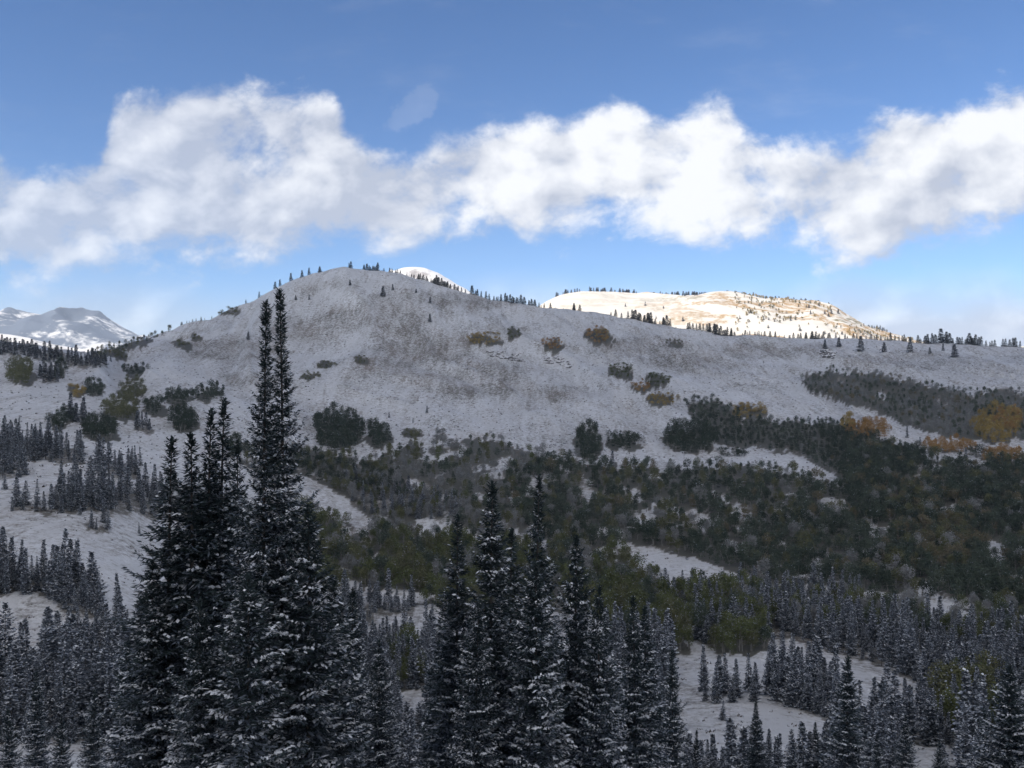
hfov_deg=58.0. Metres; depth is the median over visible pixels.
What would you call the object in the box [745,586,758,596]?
aspen tree
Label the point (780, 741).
fir tree
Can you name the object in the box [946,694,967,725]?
aspen tree
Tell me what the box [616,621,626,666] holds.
fir tree
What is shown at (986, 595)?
aspen tree
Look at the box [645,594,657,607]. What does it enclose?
aspen tree
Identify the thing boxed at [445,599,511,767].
fir tree
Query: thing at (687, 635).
aspen tree
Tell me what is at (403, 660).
aspen tree
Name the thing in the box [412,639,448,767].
fir tree
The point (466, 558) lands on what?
aspen tree
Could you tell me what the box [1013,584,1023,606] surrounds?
aspen tree
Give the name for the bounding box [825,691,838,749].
fir tree
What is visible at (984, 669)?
aspen tree
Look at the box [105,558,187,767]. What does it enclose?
fir tree
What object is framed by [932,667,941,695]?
fir tree
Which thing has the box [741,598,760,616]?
aspen tree
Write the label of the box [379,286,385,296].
fir tree
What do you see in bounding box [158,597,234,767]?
fir tree
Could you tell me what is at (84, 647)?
fir tree
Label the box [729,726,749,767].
fir tree
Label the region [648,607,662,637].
fir tree
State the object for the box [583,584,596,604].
aspen tree
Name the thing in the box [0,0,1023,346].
sky
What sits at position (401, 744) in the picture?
fir tree
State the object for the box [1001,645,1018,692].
fir tree
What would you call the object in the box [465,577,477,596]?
aspen tree
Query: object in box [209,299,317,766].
fir tree
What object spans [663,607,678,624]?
aspen tree
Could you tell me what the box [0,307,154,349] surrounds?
distant range
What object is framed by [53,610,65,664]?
fir tree
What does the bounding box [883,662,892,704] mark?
fir tree
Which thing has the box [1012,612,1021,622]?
aspen tree
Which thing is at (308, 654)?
fir tree
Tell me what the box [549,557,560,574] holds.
aspen tree
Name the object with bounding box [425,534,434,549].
aspen tree
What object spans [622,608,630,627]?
aspen tree
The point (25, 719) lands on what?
fir tree
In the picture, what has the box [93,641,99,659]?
fir tree
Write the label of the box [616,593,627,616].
aspen tree
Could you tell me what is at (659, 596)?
aspen tree
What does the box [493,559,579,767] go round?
fir tree
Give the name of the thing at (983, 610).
aspen tree
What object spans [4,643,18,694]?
fir tree
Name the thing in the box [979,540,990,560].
aspen tree
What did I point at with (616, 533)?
aspen tree
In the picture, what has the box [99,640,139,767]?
fir tree
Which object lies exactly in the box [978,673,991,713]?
fir tree
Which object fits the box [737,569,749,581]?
aspen tree
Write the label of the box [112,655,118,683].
fir tree
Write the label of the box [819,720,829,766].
fir tree
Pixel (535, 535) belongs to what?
fir tree
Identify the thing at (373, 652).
fir tree
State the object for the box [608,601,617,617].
aspen tree
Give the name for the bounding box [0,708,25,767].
fir tree
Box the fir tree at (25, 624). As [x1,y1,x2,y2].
[20,618,34,675]
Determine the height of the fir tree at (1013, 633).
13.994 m
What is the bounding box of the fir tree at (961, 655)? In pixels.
[956,643,966,670]
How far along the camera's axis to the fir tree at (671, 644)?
197.32 m
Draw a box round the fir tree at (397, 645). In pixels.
[393,631,402,673]
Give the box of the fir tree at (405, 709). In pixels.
[400,701,418,751]
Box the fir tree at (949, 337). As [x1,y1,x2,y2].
[946,333,953,343]
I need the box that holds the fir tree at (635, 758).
[608,594,666,767]
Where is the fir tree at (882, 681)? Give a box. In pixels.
[875,675,889,714]
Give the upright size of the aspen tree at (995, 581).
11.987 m
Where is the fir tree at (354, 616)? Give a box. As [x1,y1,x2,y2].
[333,587,377,767]
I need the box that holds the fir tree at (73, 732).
[64,694,82,743]
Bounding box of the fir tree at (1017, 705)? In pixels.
[1012,692,1023,755]
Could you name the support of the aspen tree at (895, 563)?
on the ground
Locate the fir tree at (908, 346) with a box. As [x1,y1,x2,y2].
[906,337,913,351]
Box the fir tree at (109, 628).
[105,618,113,652]
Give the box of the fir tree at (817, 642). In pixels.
[809,636,828,676]
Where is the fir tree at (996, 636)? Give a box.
[990,634,1004,666]
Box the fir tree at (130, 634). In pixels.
[126,599,147,657]
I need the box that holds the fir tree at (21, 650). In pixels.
[19,637,28,664]
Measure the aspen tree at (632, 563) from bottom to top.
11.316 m
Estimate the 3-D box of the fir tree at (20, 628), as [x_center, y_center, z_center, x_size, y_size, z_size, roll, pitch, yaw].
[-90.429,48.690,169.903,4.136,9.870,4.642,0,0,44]
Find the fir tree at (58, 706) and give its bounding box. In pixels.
[49,669,67,735]
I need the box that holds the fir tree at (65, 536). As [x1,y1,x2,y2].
[61,528,68,558]
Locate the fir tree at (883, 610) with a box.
[878,595,888,634]
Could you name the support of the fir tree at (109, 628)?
on the ground
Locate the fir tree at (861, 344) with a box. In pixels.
[856,336,865,350]
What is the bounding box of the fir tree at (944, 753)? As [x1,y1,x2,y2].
[932,742,953,767]
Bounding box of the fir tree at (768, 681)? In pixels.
[761,644,774,694]
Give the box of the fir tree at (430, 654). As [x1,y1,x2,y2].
[422,633,434,680]
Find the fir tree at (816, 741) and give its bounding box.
[805,722,826,767]
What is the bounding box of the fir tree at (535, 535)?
[508,473,570,762]
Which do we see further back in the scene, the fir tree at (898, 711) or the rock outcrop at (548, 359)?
the rock outcrop at (548, 359)
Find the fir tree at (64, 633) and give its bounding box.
[51,622,71,707]
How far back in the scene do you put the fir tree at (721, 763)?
87.50 m
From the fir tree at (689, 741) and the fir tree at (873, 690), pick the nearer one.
the fir tree at (689, 741)
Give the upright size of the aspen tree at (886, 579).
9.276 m
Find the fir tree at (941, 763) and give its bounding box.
[931,742,945,767]
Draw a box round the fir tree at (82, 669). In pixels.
[65,661,87,709]
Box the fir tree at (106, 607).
[98,602,114,648]
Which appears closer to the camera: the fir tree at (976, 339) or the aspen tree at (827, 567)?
the aspen tree at (827, 567)
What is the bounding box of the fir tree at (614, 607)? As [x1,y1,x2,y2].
[611,601,619,633]
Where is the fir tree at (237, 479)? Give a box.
[225,439,259,659]
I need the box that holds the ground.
[0,267,1023,767]
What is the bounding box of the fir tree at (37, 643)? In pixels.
[32,623,46,660]
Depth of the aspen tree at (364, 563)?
366.62 m
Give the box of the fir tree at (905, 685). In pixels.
[901,678,907,707]
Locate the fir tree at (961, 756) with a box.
[954,712,975,767]
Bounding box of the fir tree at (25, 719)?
[17,690,33,741]
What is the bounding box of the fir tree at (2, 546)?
[0,530,13,580]
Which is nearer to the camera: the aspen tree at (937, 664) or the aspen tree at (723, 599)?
the aspen tree at (937, 664)
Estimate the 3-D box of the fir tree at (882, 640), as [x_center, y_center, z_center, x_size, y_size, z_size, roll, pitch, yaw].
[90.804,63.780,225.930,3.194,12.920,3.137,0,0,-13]
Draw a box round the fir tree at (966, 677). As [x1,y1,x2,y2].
[950,668,975,753]
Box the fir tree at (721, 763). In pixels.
[718,758,723,767]
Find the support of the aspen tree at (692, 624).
on the ground
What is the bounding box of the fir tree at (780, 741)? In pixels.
[778,733,786,765]
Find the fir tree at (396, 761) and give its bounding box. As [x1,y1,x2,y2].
[388,724,402,767]
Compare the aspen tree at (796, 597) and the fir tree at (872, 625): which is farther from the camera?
the aspen tree at (796, 597)
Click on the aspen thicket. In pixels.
(957, 525)
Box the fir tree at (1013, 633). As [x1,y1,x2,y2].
[1009,622,1020,670]
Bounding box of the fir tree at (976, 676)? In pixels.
[973,666,980,685]
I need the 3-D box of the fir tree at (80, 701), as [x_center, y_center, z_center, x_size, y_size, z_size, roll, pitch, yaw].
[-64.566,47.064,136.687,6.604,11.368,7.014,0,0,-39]
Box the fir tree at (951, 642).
[944,640,955,665]
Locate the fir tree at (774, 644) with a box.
[766,632,778,680]
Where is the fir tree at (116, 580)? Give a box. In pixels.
[110,573,121,614]
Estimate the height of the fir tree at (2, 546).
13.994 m
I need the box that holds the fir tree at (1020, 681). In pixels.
[1016,657,1023,687]
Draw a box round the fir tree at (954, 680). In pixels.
[944,674,959,728]
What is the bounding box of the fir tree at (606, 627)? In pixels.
[604,609,613,654]
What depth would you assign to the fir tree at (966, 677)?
140.94 m
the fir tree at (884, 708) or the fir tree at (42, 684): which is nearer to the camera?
the fir tree at (42, 684)
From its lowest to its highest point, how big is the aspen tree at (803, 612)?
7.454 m
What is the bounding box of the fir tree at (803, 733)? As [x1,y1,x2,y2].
[796,721,807,767]
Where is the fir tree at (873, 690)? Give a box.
[866,677,878,715]
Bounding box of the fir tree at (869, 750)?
[861,736,875,767]
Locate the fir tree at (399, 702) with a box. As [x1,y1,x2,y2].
[396,697,402,740]
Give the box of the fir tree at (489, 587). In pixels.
[436,480,533,767]
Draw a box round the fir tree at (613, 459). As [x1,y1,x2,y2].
[609,450,614,466]
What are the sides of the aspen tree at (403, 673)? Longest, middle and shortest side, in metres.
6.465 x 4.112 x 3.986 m
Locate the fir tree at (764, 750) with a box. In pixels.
[758,720,766,765]
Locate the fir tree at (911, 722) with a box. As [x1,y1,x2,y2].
[904,685,921,739]
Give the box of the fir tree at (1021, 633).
[1010,615,1023,659]
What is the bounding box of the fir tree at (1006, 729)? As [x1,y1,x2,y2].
[966,662,1023,767]
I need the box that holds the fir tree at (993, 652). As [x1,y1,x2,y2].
[990,648,998,682]
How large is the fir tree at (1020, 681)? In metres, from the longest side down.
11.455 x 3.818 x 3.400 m
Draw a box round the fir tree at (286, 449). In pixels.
[218,287,341,764]
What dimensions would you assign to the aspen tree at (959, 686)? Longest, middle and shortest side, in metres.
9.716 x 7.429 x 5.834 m
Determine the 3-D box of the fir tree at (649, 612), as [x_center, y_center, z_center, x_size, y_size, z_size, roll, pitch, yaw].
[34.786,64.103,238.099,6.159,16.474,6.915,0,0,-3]
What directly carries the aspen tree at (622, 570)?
on the ground
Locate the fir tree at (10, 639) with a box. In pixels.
[0,602,20,671]
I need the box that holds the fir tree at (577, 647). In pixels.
[546,534,618,767]
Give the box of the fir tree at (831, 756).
[826,737,835,767]
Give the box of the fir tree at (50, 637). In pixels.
[31,606,65,691]
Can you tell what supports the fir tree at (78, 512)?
on the ground
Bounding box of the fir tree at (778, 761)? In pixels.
[772,735,782,767]
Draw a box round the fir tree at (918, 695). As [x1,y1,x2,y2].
[914,668,924,720]
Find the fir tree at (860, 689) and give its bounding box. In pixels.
[855,680,864,722]
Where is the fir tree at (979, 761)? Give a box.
[968,712,998,767]
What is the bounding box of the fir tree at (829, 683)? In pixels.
[824,660,833,701]
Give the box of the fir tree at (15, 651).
[2,645,31,711]
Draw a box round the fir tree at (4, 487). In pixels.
[1,475,8,489]
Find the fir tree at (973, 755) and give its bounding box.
[966,719,982,767]
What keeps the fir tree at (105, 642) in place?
on the ground
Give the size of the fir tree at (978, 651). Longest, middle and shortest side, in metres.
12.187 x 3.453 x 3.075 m
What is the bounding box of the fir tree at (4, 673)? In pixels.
[0,644,24,694]
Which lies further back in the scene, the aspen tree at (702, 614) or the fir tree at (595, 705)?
the aspen tree at (702, 614)
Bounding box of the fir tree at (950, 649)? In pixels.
[943,644,953,665]
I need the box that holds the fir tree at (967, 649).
[964,642,969,661]
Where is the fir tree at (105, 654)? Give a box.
[83,647,118,736]
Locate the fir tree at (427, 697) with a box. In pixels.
[419,659,433,715]
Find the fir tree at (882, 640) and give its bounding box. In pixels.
[875,619,890,665]
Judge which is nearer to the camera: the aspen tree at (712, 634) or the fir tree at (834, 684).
the fir tree at (834, 684)
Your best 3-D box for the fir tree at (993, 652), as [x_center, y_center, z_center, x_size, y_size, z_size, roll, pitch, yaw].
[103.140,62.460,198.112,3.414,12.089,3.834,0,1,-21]
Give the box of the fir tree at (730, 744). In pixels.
[719,718,738,767]
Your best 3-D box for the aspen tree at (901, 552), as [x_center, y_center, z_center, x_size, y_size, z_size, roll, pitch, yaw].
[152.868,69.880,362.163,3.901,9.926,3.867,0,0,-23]
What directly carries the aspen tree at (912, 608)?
on the ground
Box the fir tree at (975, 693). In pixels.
[949,681,983,767]
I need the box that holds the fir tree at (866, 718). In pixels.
[858,702,885,767]
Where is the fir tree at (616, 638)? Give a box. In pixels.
[610,632,620,664]
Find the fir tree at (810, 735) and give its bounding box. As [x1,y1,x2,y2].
[799,732,822,767]
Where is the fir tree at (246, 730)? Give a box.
[196,573,310,767]
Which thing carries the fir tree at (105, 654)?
on the ground
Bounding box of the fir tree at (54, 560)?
[41,545,74,599]
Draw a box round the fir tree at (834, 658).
[825,645,840,698]
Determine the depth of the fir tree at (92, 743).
87.87 m
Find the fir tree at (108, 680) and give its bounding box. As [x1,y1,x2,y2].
[101,670,113,733]
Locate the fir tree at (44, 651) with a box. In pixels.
[34,639,51,703]
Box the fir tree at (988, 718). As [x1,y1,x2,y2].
[987,712,991,737]
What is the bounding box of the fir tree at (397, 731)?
[394,719,403,764]
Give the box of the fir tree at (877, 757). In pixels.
[869,735,888,767]
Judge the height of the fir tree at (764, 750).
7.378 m
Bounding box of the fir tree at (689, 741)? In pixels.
[681,731,692,767]
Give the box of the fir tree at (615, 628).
[607,615,619,660]
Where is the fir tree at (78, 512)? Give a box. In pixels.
[77,501,82,514]
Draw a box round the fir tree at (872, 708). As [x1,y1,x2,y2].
[866,698,882,750]
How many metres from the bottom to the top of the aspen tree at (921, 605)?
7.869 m
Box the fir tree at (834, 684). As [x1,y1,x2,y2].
[826,666,839,715]
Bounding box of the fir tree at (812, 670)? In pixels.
[807,644,822,698]
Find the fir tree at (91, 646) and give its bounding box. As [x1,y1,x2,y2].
[87,622,100,666]
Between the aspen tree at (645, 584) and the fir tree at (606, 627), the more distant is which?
the aspen tree at (645, 584)
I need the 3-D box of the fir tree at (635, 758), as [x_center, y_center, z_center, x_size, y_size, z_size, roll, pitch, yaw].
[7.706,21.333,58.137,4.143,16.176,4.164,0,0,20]
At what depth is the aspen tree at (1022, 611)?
275.88 m
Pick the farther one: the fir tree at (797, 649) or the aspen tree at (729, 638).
the aspen tree at (729, 638)
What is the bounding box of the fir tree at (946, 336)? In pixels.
[941,332,947,342]
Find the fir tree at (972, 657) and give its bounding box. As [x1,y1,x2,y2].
[969,654,975,675]
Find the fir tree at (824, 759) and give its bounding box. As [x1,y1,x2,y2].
[823,731,836,764]
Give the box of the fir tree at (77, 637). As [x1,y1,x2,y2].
[65,632,86,689]
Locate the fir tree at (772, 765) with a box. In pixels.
[769,742,781,767]
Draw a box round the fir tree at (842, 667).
[828,661,869,766]
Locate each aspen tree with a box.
[317,537,329,557]
[328,531,346,554]
[330,538,348,560]
[337,568,352,591]
[338,527,353,546]
[357,557,376,580]
[375,553,391,577]
[384,562,396,585]
[386,634,396,645]
[389,641,403,658]
[395,628,417,645]
[396,657,406,675]
[396,663,409,687]
[399,565,416,589]
[399,620,419,645]
[399,630,416,653]
[404,643,412,663]
[404,655,426,679]
[416,567,428,586]
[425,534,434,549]
[431,583,442,604]
[432,543,446,562]
[432,556,442,577]
[462,548,474,567]
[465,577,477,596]
[467,584,483,607]
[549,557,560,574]
[558,576,564,597]
[560,561,567,575]
[560,571,573,593]
[580,570,597,586]
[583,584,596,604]
[588,589,614,618]
[592,556,601,576]
[595,576,609,589]
[598,604,614,626]
[605,523,626,544]
[607,588,624,618]
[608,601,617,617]
[613,562,634,580]
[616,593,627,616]
[622,558,645,582]
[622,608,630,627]
[623,545,633,563]
[624,596,643,614]
[627,587,643,599]
[628,551,646,569]
[636,578,656,600]
[643,605,664,624]
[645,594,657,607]
[646,573,653,585]
[653,576,672,592]
[655,590,671,615]
[659,592,672,613]
[660,597,680,618]
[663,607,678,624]
[672,576,687,598]
[673,597,688,616]
[673,611,691,642]
[673,624,683,649]
[681,625,693,648]
[683,573,705,599]
[684,602,691,620]
[687,593,697,610]
[688,612,696,627]
[689,567,701,584]
[689,601,712,628]
[692,569,708,580]
[695,586,717,603]
[703,573,719,592]
[706,598,718,614]
[706,624,720,650]
[709,577,721,594]
[709,589,720,600]
[712,610,737,626]
[713,622,725,646]
[713,625,730,651]
[715,593,729,609]
[716,575,740,597]
[718,572,736,596]
[719,616,735,647]
[722,601,735,611]
[724,632,737,655]
[726,582,739,596]
[732,587,744,598]
[732,615,748,645]
[733,582,747,592]
[734,615,755,650]
[735,592,750,612]
[736,539,754,562]
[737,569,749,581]
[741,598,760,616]
[743,577,749,588]
[744,575,765,590]
[744,626,759,650]
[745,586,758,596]
[745,616,761,645]
[750,613,768,637]
[754,581,771,592]
[756,557,773,578]
[756,604,772,622]
[757,605,774,627]
[757,625,770,647]
[761,555,781,576]
[765,600,778,624]
[769,559,778,579]
[787,598,802,618]
[789,592,800,605]
[798,604,810,622]
[811,604,816,623]
[817,604,830,618]
[821,562,832,581]
[832,605,840,619]
[838,561,857,583]
[843,588,856,604]
[852,589,866,604]
[854,562,876,587]
[854,596,869,610]
[859,552,870,568]
[860,606,880,631]
[863,600,879,612]
[865,583,883,603]
[879,593,892,614]
[880,568,895,590]
[884,541,894,563]
[889,543,911,559]
[889,553,900,571]
[897,553,913,577]
[898,564,915,587]
[898,590,910,602]
[899,551,905,562]
[902,588,915,599]
[905,597,918,614]
[912,614,921,630]
[914,532,923,549]
[914,594,924,615]
[916,601,930,618]
[917,608,932,633]
[924,662,964,691]
[928,659,944,683]
[929,571,946,592]
[932,687,958,732]
[934,680,950,714]
[939,612,953,635]
[940,535,948,553]
[944,681,965,695]
[945,601,962,618]
[945,661,960,679]
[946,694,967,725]
[947,544,960,564]
[947,578,965,601]
[948,624,963,641]
[950,657,968,668]
[955,666,971,683]
[959,662,978,679]
[964,662,999,690]
[966,662,993,683]
[974,648,1005,683]
[975,605,989,622]
[976,623,987,641]
[978,579,991,601]
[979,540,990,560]
[983,588,993,606]
[984,556,998,571]
[985,573,1002,601]
[987,605,999,619]
[987,621,996,634]
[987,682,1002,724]
[990,592,1008,605]
[995,597,1007,609]
[995,601,1010,618]
[996,558,1010,572]
[999,535,1019,553]
[1003,615,1014,642]
[1006,596,1019,610]
[1008,577,1023,593]
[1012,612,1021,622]
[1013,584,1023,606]
[1014,534,1023,548]
[1014,585,1023,600]
[1018,606,1023,617]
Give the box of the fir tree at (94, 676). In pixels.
[88,669,103,716]
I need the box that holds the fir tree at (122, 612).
[112,605,131,663]
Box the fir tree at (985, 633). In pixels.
[976,620,994,653]
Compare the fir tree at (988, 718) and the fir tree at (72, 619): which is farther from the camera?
the fir tree at (72, 619)
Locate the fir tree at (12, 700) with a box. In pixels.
[1,669,25,738]
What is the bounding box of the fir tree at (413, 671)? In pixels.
[405,636,419,688]
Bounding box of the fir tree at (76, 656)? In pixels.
[64,645,88,721]
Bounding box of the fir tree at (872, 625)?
[864,600,880,647]
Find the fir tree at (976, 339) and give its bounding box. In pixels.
[972,334,979,344]
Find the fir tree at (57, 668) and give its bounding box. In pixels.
[45,666,68,724]
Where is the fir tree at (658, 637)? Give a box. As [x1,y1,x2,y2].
[654,616,662,656]
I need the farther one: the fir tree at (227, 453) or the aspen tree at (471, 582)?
the aspen tree at (471, 582)
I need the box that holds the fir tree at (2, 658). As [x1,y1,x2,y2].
[0,637,6,687]
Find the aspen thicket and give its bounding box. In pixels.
[3,291,1023,642]
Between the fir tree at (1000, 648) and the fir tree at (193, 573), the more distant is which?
the fir tree at (1000, 648)
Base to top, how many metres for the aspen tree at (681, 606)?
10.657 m
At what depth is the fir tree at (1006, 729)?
51.91 m
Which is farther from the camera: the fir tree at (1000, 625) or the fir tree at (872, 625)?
the fir tree at (872, 625)
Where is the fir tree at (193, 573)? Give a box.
[121,431,231,767]
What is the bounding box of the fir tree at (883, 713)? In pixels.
[873,681,890,764]
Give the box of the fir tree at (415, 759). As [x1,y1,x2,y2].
[411,722,428,767]
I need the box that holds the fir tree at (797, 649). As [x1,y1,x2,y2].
[795,646,805,698]
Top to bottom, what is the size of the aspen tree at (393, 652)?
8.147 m
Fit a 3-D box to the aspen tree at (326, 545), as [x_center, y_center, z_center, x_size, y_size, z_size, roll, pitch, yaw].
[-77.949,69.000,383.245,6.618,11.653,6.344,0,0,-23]
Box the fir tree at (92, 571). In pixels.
[80,551,109,600]
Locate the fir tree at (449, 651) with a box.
[416,513,493,767]
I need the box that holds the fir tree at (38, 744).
[15,670,55,767]
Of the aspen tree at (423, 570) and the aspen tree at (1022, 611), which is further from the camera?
the aspen tree at (423, 570)
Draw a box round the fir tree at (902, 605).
[896,600,907,636]
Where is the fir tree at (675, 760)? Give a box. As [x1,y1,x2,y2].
[657,649,693,767]
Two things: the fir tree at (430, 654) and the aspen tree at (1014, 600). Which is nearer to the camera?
the fir tree at (430, 654)
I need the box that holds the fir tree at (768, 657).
[762,635,779,680]
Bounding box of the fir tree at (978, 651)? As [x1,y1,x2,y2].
[976,647,981,666]
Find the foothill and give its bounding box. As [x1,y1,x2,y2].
[0,333,99,351]
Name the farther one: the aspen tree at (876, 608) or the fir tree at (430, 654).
the aspen tree at (876, 608)
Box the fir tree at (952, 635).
[943,627,958,662]
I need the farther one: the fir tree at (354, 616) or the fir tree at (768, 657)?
the fir tree at (768, 657)
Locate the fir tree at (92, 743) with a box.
[76,689,110,767]
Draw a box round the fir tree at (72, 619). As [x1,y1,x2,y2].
[66,614,88,676]
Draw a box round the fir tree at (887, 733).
[881,728,899,766]
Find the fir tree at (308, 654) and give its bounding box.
[255,503,376,767]
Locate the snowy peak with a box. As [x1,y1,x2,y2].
[393,267,470,293]
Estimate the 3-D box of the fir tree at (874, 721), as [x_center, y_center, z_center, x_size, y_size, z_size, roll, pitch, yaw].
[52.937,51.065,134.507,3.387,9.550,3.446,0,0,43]
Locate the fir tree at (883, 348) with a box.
[881,342,886,351]
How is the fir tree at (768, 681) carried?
on the ground
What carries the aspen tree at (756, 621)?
on the ground
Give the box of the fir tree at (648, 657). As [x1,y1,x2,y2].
[619,605,673,767]
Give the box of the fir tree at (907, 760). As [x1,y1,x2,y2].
[892,715,920,767]
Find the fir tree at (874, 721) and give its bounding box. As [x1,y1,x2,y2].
[869,710,879,738]
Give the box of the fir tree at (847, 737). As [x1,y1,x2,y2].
[814,655,876,767]
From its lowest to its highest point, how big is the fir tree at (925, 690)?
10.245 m
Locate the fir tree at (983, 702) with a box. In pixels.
[979,682,991,724]
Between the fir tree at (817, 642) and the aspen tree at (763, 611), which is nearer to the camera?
the fir tree at (817, 642)
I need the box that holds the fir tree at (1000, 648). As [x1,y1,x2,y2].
[995,641,1005,672]
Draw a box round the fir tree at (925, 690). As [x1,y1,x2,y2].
[917,677,929,728]
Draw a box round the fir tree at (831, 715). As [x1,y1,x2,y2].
[821,708,835,742]
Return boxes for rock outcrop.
[486,350,522,361]
[543,356,571,367]
[819,349,836,358]
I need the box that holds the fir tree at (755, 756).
[741,702,771,767]
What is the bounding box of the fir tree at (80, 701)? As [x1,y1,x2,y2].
[51,664,95,733]
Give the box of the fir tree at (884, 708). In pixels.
[877,697,890,728]
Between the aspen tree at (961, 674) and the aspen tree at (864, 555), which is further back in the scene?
the aspen tree at (864, 555)
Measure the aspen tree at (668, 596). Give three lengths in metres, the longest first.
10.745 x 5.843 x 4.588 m
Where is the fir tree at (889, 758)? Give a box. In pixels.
[883,715,900,767]
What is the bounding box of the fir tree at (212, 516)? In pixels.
[161,407,243,758]
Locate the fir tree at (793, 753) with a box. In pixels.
[784,740,799,767]
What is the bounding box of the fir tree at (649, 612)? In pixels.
[643,601,655,638]
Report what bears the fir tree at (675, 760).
on the ground
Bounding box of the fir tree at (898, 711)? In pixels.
[890,693,914,751]
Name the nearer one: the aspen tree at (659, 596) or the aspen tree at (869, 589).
the aspen tree at (659, 596)
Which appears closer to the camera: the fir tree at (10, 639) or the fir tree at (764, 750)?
the fir tree at (764, 750)
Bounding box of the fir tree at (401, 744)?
[392,717,405,760]
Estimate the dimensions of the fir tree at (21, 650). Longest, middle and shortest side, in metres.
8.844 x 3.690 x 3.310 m
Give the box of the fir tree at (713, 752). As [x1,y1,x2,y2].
[706,733,718,767]
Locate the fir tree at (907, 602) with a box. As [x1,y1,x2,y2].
[905,597,913,636]
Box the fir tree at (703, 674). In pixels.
[697,645,709,691]
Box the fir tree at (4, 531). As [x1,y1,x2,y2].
[0,526,7,562]
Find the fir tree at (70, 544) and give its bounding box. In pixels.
[65,539,78,587]
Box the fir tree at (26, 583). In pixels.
[18,548,33,594]
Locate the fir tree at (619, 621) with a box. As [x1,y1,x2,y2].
[617,606,628,639]
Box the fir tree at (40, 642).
[32,640,50,688]
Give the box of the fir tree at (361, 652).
[357,634,365,672]
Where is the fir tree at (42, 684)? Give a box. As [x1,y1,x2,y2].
[32,675,52,733]
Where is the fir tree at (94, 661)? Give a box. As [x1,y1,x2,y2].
[85,648,101,717]
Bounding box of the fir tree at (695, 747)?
[689,730,703,767]
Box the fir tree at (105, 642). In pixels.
[98,636,110,666]
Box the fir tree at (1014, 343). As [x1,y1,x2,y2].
[1012,338,1017,346]
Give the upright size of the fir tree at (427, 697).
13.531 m
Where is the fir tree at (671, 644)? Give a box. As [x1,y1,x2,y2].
[657,615,679,684]
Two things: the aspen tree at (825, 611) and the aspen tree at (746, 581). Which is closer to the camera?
the aspen tree at (825, 611)
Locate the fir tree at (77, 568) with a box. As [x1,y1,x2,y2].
[71,539,86,586]
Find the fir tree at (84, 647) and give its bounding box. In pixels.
[81,636,91,678]
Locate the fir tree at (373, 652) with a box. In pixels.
[369,629,379,675]
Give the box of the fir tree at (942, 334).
[935,329,943,342]
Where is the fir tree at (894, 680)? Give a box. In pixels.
[887,670,916,740]
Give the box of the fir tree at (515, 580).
[488,527,551,762]
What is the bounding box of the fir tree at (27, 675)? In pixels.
[16,669,32,725]
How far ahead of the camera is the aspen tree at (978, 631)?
251.54 m
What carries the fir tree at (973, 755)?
on the ground
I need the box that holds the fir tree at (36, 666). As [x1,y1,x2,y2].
[19,647,53,708]
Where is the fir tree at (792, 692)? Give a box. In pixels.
[778,652,803,707]
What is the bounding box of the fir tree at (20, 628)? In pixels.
[15,622,32,657]
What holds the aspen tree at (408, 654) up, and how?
on the ground
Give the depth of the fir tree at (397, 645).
231.30 m
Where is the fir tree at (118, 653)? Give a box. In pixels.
[106,641,132,735]
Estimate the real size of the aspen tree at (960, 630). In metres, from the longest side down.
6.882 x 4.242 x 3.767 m
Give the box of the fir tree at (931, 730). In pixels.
[917,687,944,746]
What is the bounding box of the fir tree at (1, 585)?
[0,555,5,594]
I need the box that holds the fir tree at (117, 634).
[111,627,122,672]
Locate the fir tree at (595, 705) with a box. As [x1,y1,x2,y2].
[564,583,634,767]
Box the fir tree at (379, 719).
[358,638,408,767]
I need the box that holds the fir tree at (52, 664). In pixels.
[48,657,56,703]
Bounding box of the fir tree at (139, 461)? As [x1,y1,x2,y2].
[138,446,142,465]
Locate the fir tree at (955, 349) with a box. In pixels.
[950,344,959,356]
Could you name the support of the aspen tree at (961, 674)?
on the ground
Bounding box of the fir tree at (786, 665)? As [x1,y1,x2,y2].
[773,654,790,701]
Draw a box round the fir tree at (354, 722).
[312,573,376,767]
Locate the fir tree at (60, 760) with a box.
[47,714,77,767]
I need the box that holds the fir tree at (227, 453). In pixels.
[173,397,255,755]
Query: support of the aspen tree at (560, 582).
on the ground
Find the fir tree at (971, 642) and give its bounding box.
[968,634,974,658]
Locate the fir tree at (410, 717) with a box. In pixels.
[400,708,418,767]
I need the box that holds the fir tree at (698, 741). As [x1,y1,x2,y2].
[694,738,705,767]
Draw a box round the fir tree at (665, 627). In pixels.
[658,608,669,661]
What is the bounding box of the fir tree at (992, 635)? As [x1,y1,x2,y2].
[987,626,995,656]
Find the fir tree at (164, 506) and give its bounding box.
[101,435,219,766]
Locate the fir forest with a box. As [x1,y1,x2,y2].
[0,261,1023,767]
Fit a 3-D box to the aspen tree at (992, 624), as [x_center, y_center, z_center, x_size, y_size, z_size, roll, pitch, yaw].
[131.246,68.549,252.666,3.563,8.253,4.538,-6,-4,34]
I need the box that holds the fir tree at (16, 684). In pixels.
[9,675,23,724]
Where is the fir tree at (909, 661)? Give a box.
[896,618,922,676]
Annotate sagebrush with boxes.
[0,270,1021,759]
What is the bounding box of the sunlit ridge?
[540,291,1023,347]
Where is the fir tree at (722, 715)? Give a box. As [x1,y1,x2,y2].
[718,700,726,720]
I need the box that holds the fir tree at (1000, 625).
[992,609,1005,661]
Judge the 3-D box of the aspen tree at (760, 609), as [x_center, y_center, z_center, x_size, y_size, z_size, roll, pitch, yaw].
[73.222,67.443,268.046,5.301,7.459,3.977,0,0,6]
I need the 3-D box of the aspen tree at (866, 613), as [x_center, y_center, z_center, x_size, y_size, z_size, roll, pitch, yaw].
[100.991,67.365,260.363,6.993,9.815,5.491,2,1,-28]

